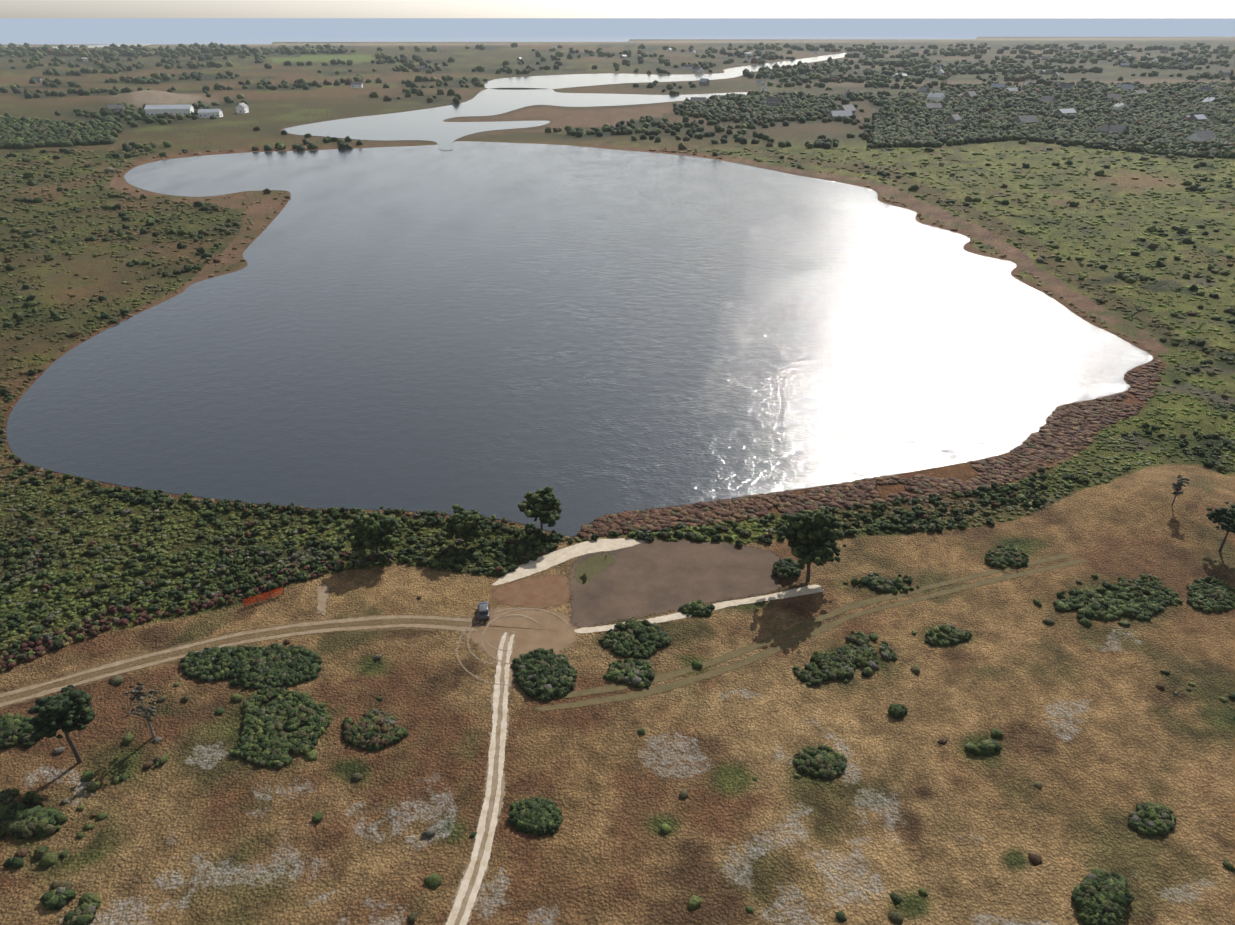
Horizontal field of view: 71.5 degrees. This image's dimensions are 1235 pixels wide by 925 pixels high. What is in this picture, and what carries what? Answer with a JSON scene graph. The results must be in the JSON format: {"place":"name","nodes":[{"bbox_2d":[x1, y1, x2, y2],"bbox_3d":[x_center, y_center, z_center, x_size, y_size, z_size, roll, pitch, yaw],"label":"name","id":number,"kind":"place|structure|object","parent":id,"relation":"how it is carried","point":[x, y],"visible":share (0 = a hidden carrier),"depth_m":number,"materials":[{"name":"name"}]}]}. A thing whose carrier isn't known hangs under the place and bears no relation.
{"place":"outdoors","nodes":[
{"label":"outdoors","id":0,"kind":"place"},
{"bbox_2d":[53,44,150,48],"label":"shoreline","id":1,"kind":"structure","parent":0,"point":[93,46],"depth_m":2448.79,"materials":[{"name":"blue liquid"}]},
{"bbox_2d":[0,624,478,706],"bbox_3d":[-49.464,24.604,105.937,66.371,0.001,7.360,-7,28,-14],"label":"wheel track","id":2,"kind":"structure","parent":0,"point":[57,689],"depth_m":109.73,"materials":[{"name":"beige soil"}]},
{"bbox_2d":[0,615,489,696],"bbox_3d":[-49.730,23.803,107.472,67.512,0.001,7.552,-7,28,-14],"label":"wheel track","id":3,"kind":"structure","parent":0,"point":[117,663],"depth_m":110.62,"materials":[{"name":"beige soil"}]},
{"bbox_2d":[0,612,491,707],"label":"dirt road","id":4,"kind":"structure","parent":0,"point":[79,678],"depth_m":109.57,"materials":[{"name":"brown soil"}]},
{"bbox_2d":[315,584,329,614],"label":"bare sand patch","id":5,"kind":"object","parent":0,"point":[323,593],"depth_m":117.69,"materials":[{"name":"beige sand"}]},
{"bbox_2d":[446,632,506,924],"bbox_3d":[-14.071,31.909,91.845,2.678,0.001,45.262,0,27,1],"label":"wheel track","id":6,"kind":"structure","parent":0,"point":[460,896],"depth_m":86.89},
{"bbox_2d":[445,632,515,924],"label":"dirt road","id":7,"kind":"structure","parent":0,"point":[488,817],"depth_m":88.70,"materials":[{"name":"brown soil"}]},
{"bbox_2d":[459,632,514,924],"bbox_3d":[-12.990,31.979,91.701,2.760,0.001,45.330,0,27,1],"label":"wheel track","id":8,"kind":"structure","parent":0,"point":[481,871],"depth_m":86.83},
{"bbox_2d":[467,614,535,664],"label":"tire track","id":9,"kind":"structure","parent":0,"point":[490,618],"depth_m":112.61,"materials":[{"name":"brown soil"}]},
{"bbox_2d":[456,608,569,685],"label":"tire track","id":10,"kind":"structure","parent":0,"point":[476,676],"depth_m":107.54,"materials":[{"name":"brown soil"}]},
{"bbox_2d":[281,88,747,150],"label":"river","id":11,"kind":"structure","parent":0,"point":[429,124],"depth_m":681.85,"materials":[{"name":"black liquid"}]},
{"bbox_2d":[481,608,562,664],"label":"tire track","id":12,"kind":"structure","parent":0,"point":[507,613],"depth_m":113.35,"materials":[{"name":"brown soil"}]},
{"bbox_2d":[6,141,1152,536],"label":"pond water","id":13,"kind":"structure","parent":0,"point":[588,335],"depth_m":206.20,"materials":[{"name":"black liquid"}]},
{"bbox_2d":[574,552,614,584],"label":"field edge grass","id":14,"kind":"structure","parent":0,"point":[590,566],"depth_m":124.34,"materials":[{"name":"green plant"}]},
{"bbox_2d":[0,37,1234,924],"bbox_3d":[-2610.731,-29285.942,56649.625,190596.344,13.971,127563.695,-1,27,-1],"label":"ground","id":15,"kind":"structure","parent":0,"point":[1104,736],"depth_m":102.22,"materials":[{"name":"brown soil"}]},
{"bbox_2d":[17,685,94,763],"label":"tree","id":16,"kind":"object","parent":15,"relation":"on","point":[70,707],"visible":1,"depth_m":88.07,"materials":[{"name":"green plant"}]},
{"bbox_2d":[121,681,158,737],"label":"bare tree","id":17,"kind":"object","parent":15,"relation":"on","point":[138,693],"visible":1,"depth_m":92.54,"materials":[{"name":"grey plant"}]},
{"bbox_2d":[242,585,283,606],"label":"barrier fence","id":18,"kind":"object","parent":15,"relation":"on","point":[264,594],"visible":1,"depth_m":116.88,"materials":[{"name":"orange"}]},
{"bbox_2d":[346,506,402,555],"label":"tree","id":19,"kind":"object","parent":15,"relation":"on","point":[369,531],"visible":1,"depth_m":123.26,"materials":[{"name":"green plant"}]},
{"bbox_2d":[441,504,483,546],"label":"tree","id":20,"kind":"object","parent":15,"relation":"on","point":[467,526],"visible":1,"depth_m":126.03,"materials":[{"name":"green plant"}]},
{"bbox_2d":[451,605,578,677],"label":"dirt clearing","id":21,"kind":"structure","parent":15,"relation":"on","point":[546,630],"depth_m":111.20,"materials":[{"name":"brown soil"}]},
{"bbox_2d":[477,601,489,620],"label":"vehicle","id":22,"kind":"object","parent":21,"relation":"on","point":[483,610],"visible":1,"depth_m":113.05,"materials":[{"name":"grey paint"}]},
{"bbox_2d":[491,570,570,612],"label":"dirt patch","id":23,"kind":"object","parent":15,"relation":"on","point":[542,591],"depth_m":118.74,"materials":[{"name":"brown soil"}]},
{"bbox_2d":[518,486,561,529],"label":"tree","id":24,"kind":"object","parent":15,"relation":"on","point":[544,504],"visible":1,"depth_m":129.21,"materials":[{"name":"green plant"}]},
{"bbox_2d":[492,538,647,585],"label":"sand strip","id":25,"kind":"object","parent":15,"relation":"on","point":[546,561],"visible":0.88,"depth_m":127.10,"materials":[{"name":"beige sand"}]},
{"bbox_2d":[0,42,1234,150],"bbox_3d":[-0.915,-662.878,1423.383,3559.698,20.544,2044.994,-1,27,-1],"label":"trees","id":26,"kind":"object","parent":15,"relation":"on","point":[1156,112],"visible":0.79,"depth_m":818.79,"materials":[{"name":"green plant"}]},
{"bbox_2d":[0,542,1234,924],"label":"shrubs","id":27,"kind":"object","parent":15,"relation":"on","point":[264,740],"visible":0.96,"depth_m":99.66,"materials":[{"name":"green plant"}]},
{"bbox_2d":[0,141,1234,346],"bbox_3d":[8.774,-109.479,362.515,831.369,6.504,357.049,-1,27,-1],"label":"bushes","id":28,"kind":"object","parent":15,"relation":"on","point":[1204,151],"visible":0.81,"depth_m":327.44,"materials":[{"name":"green plant"}]},
{"bbox_2d":[0,347,1234,670],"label":"bushes","id":29,"kind":"object","parent":15,"relation":"on","point":[320,555],"visible":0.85,"depth_m":129.83,"materials":[{"name":"green plant"}]},
{"bbox_2d":[31,45,1230,141],"bbox_3d":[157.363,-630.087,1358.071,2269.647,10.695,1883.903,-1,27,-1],"label":"houses","id":30,"kind":"structure","parent":15,"relation":"on","point":[848,109],"depth_m":729.25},
{"bbox_2d":[574,585,823,632],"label":"sand strip","id":31,"kind":"object","parent":15,"relation":"on","point":[805,590],"visible":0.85,"depth_m":116.66,"materials":[{"name":"beige sand"}]},
{"bbox_2d":[776,509,846,581],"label":"field oak tree","id":32,"kind":"object","parent":15,"relation":"on","point":[808,532],"visible":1,"depth_m":116.01,"materials":[{"name":"green plant"}]},
{"bbox_2d":[578,360,1164,540],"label":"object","id":33,"kind":"object","parent":15,"relation":"on","point":[1068,438],"visible":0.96,"depth_m":146.13,"materials":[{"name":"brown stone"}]},
{"bbox_2d":[1171,475,1189,505],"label":"bare tree","id":34,"kind":"object","parent":15,"relation":"on","point":[1178,485],"visible":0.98,"depth_m":134.06,"materials":[{"name":"grey plant"}]},
{"bbox_2d":[1206,502,1234,551],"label":"pine tree","id":35,"kind":"object","parent":15,"relation":"on","point":[1223,517],"visible":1,"depth_m":124.84,"materials":[{"name":"green plant"}]},
{"bbox_2d":[0,146,1234,672],"bbox_3d":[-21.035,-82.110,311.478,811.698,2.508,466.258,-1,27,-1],"label":"shrubs","id":36,"kind":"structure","parent":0,"point":[40,644],"depth_m":146.13,"materials":[{"name":"green plant"}]},
{"bbox_2d":[0,18,1234,44],"bbox_3d":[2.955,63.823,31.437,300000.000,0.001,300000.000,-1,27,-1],"label":"sea water","id":37,"kind":"structure","parent":0,"point":[47,31],"depth_m":5847.13,"materials":[{"name":"blue liquid"}]},
{"bbox_2d":[0,0,1234,17],"label":"sky","id":38,"kind":"structure","parent":0,"point":[8,8],"materials":[{"name":"white"}]},
{"bbox_2d":[485,52,862,89],"bbox_3d":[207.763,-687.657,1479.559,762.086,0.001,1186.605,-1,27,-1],"label":"river","id":39,"kind":"structure","parent":0,"point":[559,81],"depth_m":1119.53,"materials":[{"name":"black liquid"}]},
{"bbox_2d":[567,538,781,628],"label":"dirt lot","id":40,"kind":"structure","parent":0,"point":[642,580],"depth_m":121.47,"materials":[{"name":"brown soil"}]},
{"bbox_2d":[532,553,1073,699],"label":"dirt track","id":41,"kind":"structure","parent":0,"point":[666,676],"depth_m":111.53,"materials":[{"name":"brown soil"}]},
{"bbox_2d":[532,559,1087,710],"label":"dirt track","id":42,"kind":"structure","parent":0,"point":[824,627],"depth_m":108.17,"materials":[{"name":"brown soil"}]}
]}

